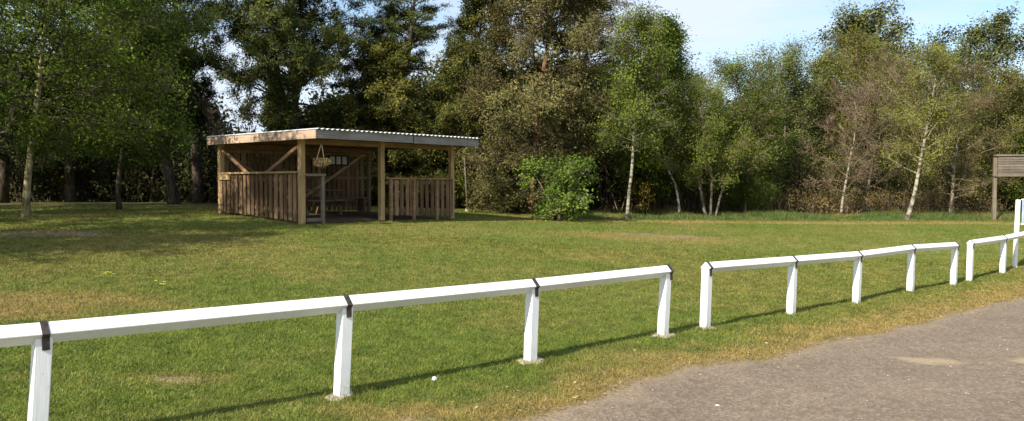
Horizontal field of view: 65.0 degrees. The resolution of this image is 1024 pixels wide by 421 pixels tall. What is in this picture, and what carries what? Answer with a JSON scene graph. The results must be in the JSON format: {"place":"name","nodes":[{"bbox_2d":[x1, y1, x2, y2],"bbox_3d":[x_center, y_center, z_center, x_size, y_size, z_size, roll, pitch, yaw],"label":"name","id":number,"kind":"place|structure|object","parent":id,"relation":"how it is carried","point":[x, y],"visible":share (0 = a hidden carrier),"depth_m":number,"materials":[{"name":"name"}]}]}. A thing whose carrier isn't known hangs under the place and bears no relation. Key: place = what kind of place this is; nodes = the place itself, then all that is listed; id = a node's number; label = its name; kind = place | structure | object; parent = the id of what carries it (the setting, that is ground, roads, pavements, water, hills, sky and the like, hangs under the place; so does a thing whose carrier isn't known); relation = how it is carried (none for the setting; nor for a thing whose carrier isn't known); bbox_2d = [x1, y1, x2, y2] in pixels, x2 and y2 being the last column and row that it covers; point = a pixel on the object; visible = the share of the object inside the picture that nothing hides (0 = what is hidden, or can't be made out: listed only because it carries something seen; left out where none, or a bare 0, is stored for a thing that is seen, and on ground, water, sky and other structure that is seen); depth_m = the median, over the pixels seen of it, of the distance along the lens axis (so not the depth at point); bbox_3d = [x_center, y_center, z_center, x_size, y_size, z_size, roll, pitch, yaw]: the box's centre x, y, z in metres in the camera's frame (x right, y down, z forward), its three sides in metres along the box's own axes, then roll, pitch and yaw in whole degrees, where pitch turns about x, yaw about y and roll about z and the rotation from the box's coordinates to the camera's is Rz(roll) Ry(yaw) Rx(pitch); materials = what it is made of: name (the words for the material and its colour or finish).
{"place":"outdoors","nodes":[
{"label":"outdoors","id":0,"kind":"place"},
{"bbox_2d":[0,201,1023,420],"bbox_3d":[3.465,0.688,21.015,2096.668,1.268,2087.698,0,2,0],"label":"ground","id":1,"kind":"structure","parent":0,"point":[550,411],"depth_m":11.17,"materials":[{"name":"green plant"}]},
{"bbox_2d":[0,0,55,38],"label":"broadleaf tree","id":2,"kind":"object","parent":1,"relation":"on","point":[13,4],"visible":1,"depth_m":15.65,"materials":[{"name":"green plant"}]},
{"bbox_2d":[0,0,111,202],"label":"pine tree","id":3,"kind":"object","parent":1,"relation":"on","point":[5,162],"visible":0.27,"depth_m":31.50,"materials":[{"name":"green plant"}]},
{"bbox_2d":[0,0,128,201],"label":"pine tree","id":4,"kind":"object","parent":1,"relation":"on","point":[70,189],"visible":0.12,"depth_m":32.53,"materials":[{"name":"green plant"}]},
{"bbox_2d":[0,0,225,216],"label":"broadleaf tree","id":5,"kind":"object","parent":1,"relation":"on","point":[110,39],"visible":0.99,"depth_m":21.02,"materials":[{"name":"green plant"}]},
{"bbox_2d":[73,0,199,203],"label":"pine tree","id":6,"kind":"object","parent":1,"relation":"on","point":[172,195],"visible":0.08,"depth_m":30.82,"materials":[{"name":"green plant"}]},
{"bbox_2d":[42,0,232,209],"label":"broadleaf tree","id":7,"kind":"object","parent":1,"relation":"on","point":[174,135],"visible":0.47,"depth_m":25.48,"materials":[{"name":"green plant"}]},
{"bbox_2d":[146,0,236,202],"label":"pine tree","id":8,"kind":"object","parent":1,"relation":"on","point":[197,195],"visible":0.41,"depth_m":32.93,"materials":[{"name":"green plant"}]},
{"bbox_2d":[184,80,257,189],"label":"tree","id":9,"kind":"object","parent":1,"relation":"on","point":[209,110],"visible":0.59,"depth_m":30.33,"materials":[{"name":"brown plant"}]},
{"bbox_2d":[204,0,398,205],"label":"pine tree","id":10,"kind":"object","parent":1,"relation":"on","point":[309,58],"visible":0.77,"depth_m":30.66,"materials":[{"name":"green plant"}]},
{"bbox_2d":[0,129,624,210],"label":"undergrowth","id":11,"kind":"object","parent":1,"relation":"on","point":[99,184],"visible":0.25,"depth_m":33.82,"materials":[{"name":"green plant"}]},
{"bbox_2d":[0,264,675,420],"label":"knee rail fence","id":12,"kind":"object","parent":1,"relation":"on","point":[40,337],"visible":0.87,"depth_m":6.18,"materials":[{"name":"white paint"}]},
{"bbox_2d":[207,128,479,223],"bbox_3d":[-4.836,-0.871,23.445,5.320,2.549,5.820,2,3,41],"label":"wooden shelter","id":13,"kind":"object","parent":1,"relation":"on","point":[300,142],"visible":0.97,"depth_m":22.81,"materials":[{"name":"brown wood"}]},
{"bbox_2d":[273,189,353,216],"bbox_3d":[-5.692,-0.225,22.938,1.700,0.748,1.600,2,2,38],"label":"picnic table","id":14,"kind":"object","parent":13,"relation":"on","point":[336,201],"visible":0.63,"depth_m":22.93,"materials":[{"name":"brown wood"}]},
{"bbox_2d":[312,140,330,168],"bbox_3d":[-4.687,-1.419,19.779,0.479,0.783,0.475,2,3,41],"label":"hanging basket","id":15,"kind":"object","parent":13,"relation":"hanging from","point":[320,164],"visible":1,"depth_m":19.73,"materials":[{"name":"brown wicker"}]},
{"bbox_2d":[328,155,348,165],"bbox_3d":[-5.606,-1.617,25.984,0.036,0.340,0.800,2,3,41],"label":"notice board","id":16,"kind":"object","parent":13,"relation":"attached to","point":[339,160],"visible":0.97,"depth_m":25.98,"materials":[{"name":"black"}]},
{"bbox_2d":[312,197,369,211],"bbox_3d":[-5.439,-0.190,25.702,0.340,0.470,2.000,2,3,41],"label":"bench","id":17,"kind":"object","parent":13,"relation":"on","point":[361,203],"visible":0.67,"depth_m":26.17,"materials":[{"name":"brown wood"}]},
{"bbox_2d":[303,2,433,162],"bbox_3d":[-6.159,-4.643,35.443,5.152,9.052,4.600,-2,3,-43],"label":"pine tree","id":18,"kind":"object","parent":1,"relation":"on","point":[378,34],"visible":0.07,"depth_m":35.24,"materials":[{"name":"green plant"}]},
{"bbox_2d":[328,33,449,207],"bbox_3d":[-5.144,-3.412,32.946,5.514,7.427,5.749,0,2,0],"label":"conifer tree","id":19,"kind":"object","parent":1,"relation":"on","point":[394,86],"visible":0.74,"depth_m":31.95,"materials":[{"name":"green plant"}]},
{"bbox_2d":[365,0,452,204],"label":"pine tree","id":20,"kind":"object","parent":1,"relation":"on","point":[431,30],"visible":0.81,"depth_m":33.16,"materials":[{"name":"green plant"}]},
{"bbox_2d":[404,0,522,208],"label":"conifer tree","id":21,"kind":"object","parent":1,"relation":"on","point":[451,78],"visible":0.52,"depth_m":32.33,"materials":[{"name":"green plant"}]},
{"bbox_2d":[463,157,468,211],"bbox_3d":[-1.715,-0.937,30.495,0.204,2.154,0.180,1,2,35],"label":"pale pole","id":22,"kind":"object","parent":1,"relation":"on","point":[466,210],"visible":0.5,"depth_m":30.46,"materials":[{"name":"wood"}]},
{"bbox_2d":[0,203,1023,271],"bbox_3d":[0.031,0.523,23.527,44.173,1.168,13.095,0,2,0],"label":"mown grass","id":23,"kind":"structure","parent":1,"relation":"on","point":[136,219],"depth_m":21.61,"materials":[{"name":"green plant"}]},
{"bbox_2d":[0,42,1023,208],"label":"wood","id":24,"kind":"object","parent":1,"relation":"on","point":[203,137],"visible":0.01,"depth_m":41.71,"materials":[{"name":"green plant"}]},
{"bbox_2d":[445,0,648,214],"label":"conifer tree","id":25,"kind":"object","parent":1,"relation":"on","point":[536,76],"visible":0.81,"depth_m":29.07,"materials":[{"name":"green plant"}]},
{"bbox_2d":[512,147,602,221],"bbox_3d":[1.757,-0.667,26.090,2.851,2.806,2.653,1,2,30],"label":"leafy shrub","id":26,"kind":"object","parent":1,"relation":"on","point":[563,174],"visible":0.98,"depth_m":25.81,"materials":[{"name":"green plant"}]},
{"bbox_2d":[540,0,637,209],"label":"pine tree","id":27,"kind":"object","parent":1,"relation":"on","point":[602,42],"visible":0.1,"depth_m":34.79,"materials":[{"name":"green plant"}]},
{"bbox_2d":[583,0,688,218],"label":"birch tree","id":28,"kind":"object","parent":1,"relation":"on","point":[646,28],"visible":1,"depth_m":27.66,"materials":[{"name":"green plant"}]},
{"bbox_2d":[630,173,655,213],"bbox_3d":[5.042,-0.604,31.358,1.067,1.885,1.251,0,2,0],"label":"gorse bush","id":29,"kind":"object","parent":1,"relation":"on","point":[642,204],"visible":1,"depth_m":31.20,"materials":[{"name":"green plant"}]},
{"bbox_2d":[602,7,701,213],"bbox_3d":[5.676,-3.921,32.351,3.926,8.410,3.746,-1,2,-27],"label":"broadleaf tree","id":30,"kind":"object","parent":1,"relation":"on","point":[676,41],"visible":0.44,"depth_m":31.80,"materials":[{"name":"green plant"}]},
{"bbox_2d":[619,67,693,215],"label":"birch tree","id":31,"kind":"object","parent":1,"relation":"on","point":[672,163],"visible":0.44,"depth_m":30.03,"materials":[{"name":"green plant"}]},
{"bbox_2d":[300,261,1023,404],"bbox_3d":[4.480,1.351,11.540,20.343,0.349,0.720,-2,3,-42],"label":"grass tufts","id":32,"kind":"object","parent":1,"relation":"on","point":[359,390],"visible":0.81,"depth_m":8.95,"materials":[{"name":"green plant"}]},
{"bbox_2d":[340,281,1023,420],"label":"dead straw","id":33,"kind":"object","parent":1,"relation":"on","point":[689,362],"visible":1,"depth_m":7.24,"materials":[{"name":"beige plant"}]},
{"bbox_2d":[649,55,798,215],"bbox_3d":[7.830,-2.875,30.609,5.958,6.595,5.327,0,2,0],"label":"broadleaf tree","id":34,"kind":"object","parent":1,"relation":"on","point":[708,162],"visible":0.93,"depth_m":29.95,"materials":[{"name":"green plant"}]},
{"bbox_2d":[695,47,808,212],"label":"broadleaf tree","id":35,"kind":"object","parent":1,"relation":"on","point":[742,193],"visible":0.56,"depth_m":31.40,"materials":[{"name":"green plant"}]},
{"bbox_2d":[532,298,1023,420],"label":"car park","id":36,"kind":"structure","parent":1,"relation":"on","point":[936,336],"depth_m":7.00,"materials":[{"name":"gravel"},{"name":"compacted dirt"},{"name":"sand"}]},
{"bbox_2d":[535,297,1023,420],"bbox_3d":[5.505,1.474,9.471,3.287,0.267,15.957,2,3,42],"label":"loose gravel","id":37,"kind":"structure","parent":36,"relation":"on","point":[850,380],"depth_m":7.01,"materials":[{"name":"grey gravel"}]},
{"bbox_2d":[734,31,840,207],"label":"broadleaf tree","id":38,"kind":"object","parent":1,"relation":"on","point":[791,59],"visible":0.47,"depth_m":34.92,"materials":[{"name":"green plant"}]},
{"bbox_2d":[587,130,1023,213],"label":"undergrowth","id":39,"kind":"object","parent":1,"relation":"on","point":[693,199],"visible":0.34,"depth_m":34.10,"materials":[{"name":"green plant"}]},
{"bbox_2d":[784,47,858,184],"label":"broadleaf tree","id":40,"kind":"object","parent":1,"relation":"on","point":[823,62],"visible":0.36,"depth_m":36.64,"materials":[{"name":"green plant"}]},
{"bbox_2d":[697,242,959,329],"bbox_3d":[5.268,1.059,12.293,8.236,1.082,0.266,-2,3,-42],"label":"knee rail fence","id":41,"kind":"object","parent":1,"relation":"on","point":[792,262],"visible":0.84,"depth_m":11.21,"materials":[{"name":"white paint"}]},
{"bbox_2d":[796,78,907,215],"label":"birch tree","id":42,"kind":"object","parent":1,"relation":"on","point":[856,113],"visible":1,"depth_m":31.02,"materials":[{"name":"brown plant"}]},
{"bbox_2d":[792,17,934,190],"bbox_3d":[16.517,-4.293,36.830,6.513,9.069,6.698,0,2,0],"label":"birch tree","id":43,"kind":"object","parent":1,"relation":"on","point":[854,53],"visible":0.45,"depth_m":36.35,"materials":[{"name":"green leaves"},{"name":"brown twigs"},{"name":"pale grey bark"}]},
{"bbox_2d":[787,0,951,123],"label":"eucalyptus tree","id":44,"kind":"object","parent":1,"relation":"on","point":[868,19],"visible":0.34,"depth_m":44.51,"materials":[{"name":"green leaves"},{"name":"brown twigs"},{"name":"grey bark"}]},
{"bbox_2d":[818,46,940,212],"bbox_3d":[15.295,-3.315,33.157,5.230,7.292,4.372,0,2,0],"label":"birch tree","id":45,"kind":"object","parent":1,"relation":"on","point":[880,127],"visible":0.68,"depth_m":32.85,"materials":[{"name":"brown plant"}]},
{"bbox_2d":[747,181,1016,214],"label":"bramble undergrowth","id":46,"kind":"object","parent":1,"relation":"on","point":[876,201],"visible":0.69,"depth_m":32.58,"materials":[{"name":"plant"}]},
{"bbox_2d":[856,48,986,203],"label":"broadleaf tree","id":47,"kind":"object","parent":1,"relation":"on","point":[911,94],"visible":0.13,"depth_m":37.79,"materials":[{"name":"green plant"}]},
{"bbox_2d":[864,34,989,219],"bbox_3d":[15.116,-2.993,29.448,3.975,7.006,3.178,1,2,27],"label":"birch tree","id":48,"kind":"object","parent":1,"relation":"on","point":[940,59],"visible":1,"depth_m":29.26,"materials":[{"name":"green plant"}]},
{"bbox_2d":[898,48,1021,213],"bbox_3d":[16.654,-2.865,30.658,4.357,6.613,5.029,0,2,0],"label":"birch tree","id":49,"kind":"object","parent":1,"relation":"on","point":[971,188],"visible":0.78,"depth_m":30.33,"materials":[{"name":"green plant"}]},
{"bbox_2d":[913,1,1023,123],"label":"pine tree","id":50,"kind":"object","parent":1,"relation":"on","point":[998,23],"visible":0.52,"depth_m":45.28,"materials":[{"name":"green plant"}]},
{"bbox_2d":[940,60,1023,212],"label":"birch tree","id":51,"kind":"object","parent":1,"relation":"on","point":[1014,90],"visible":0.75,"depth_m":31.93,"materials":[{"name":"green plant"}]},
{"bbox_2d":[966,231,1023,281],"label":"knee rail fence","id":52,"kind":"object","parent":1,"relation":"on","point":[1002,240],"visible":0.88,"depth_m":16.29,"materials":[{"name":"white paint"}]},
{"bbox_2d":[973,80,1023,210],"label":"broadleaf tree","id":53,"kind":"object","parent":1,"relation":"on","point":[1020,193],"visible":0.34,"depth_m":33.03,"materials":[{"name":"green plant"}]},
{"bbox_2d":[992,154,1023,220],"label":"slatted sign board","id":54,"kind":"object","parent":1,"relation":"on","point":[1010,165],"visible":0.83,"depth_m":28.86,"materials":[{"name":"brown wood"}]},
{"bbox_2d":[1012,199,1023,267],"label":"sign post","id":55,"kind":"object","parent":1,"relation":"on","point":[1016,230],"visible":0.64,"depth_m":17.75,"materials":[{"name":"white paint"}]},
{"bbox_2d":[0,0,1023,133],"label":"sky","id":56,"kind":"structure","parent":0,"point":[730,26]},
{"bbox_2d":[567,205,1021,221],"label":"rough grass","id":57,"kind":"structure","parent":0,"point":[774,214],"depth_m":29.79,"materials":[{"name":"green plant"}]}
]}

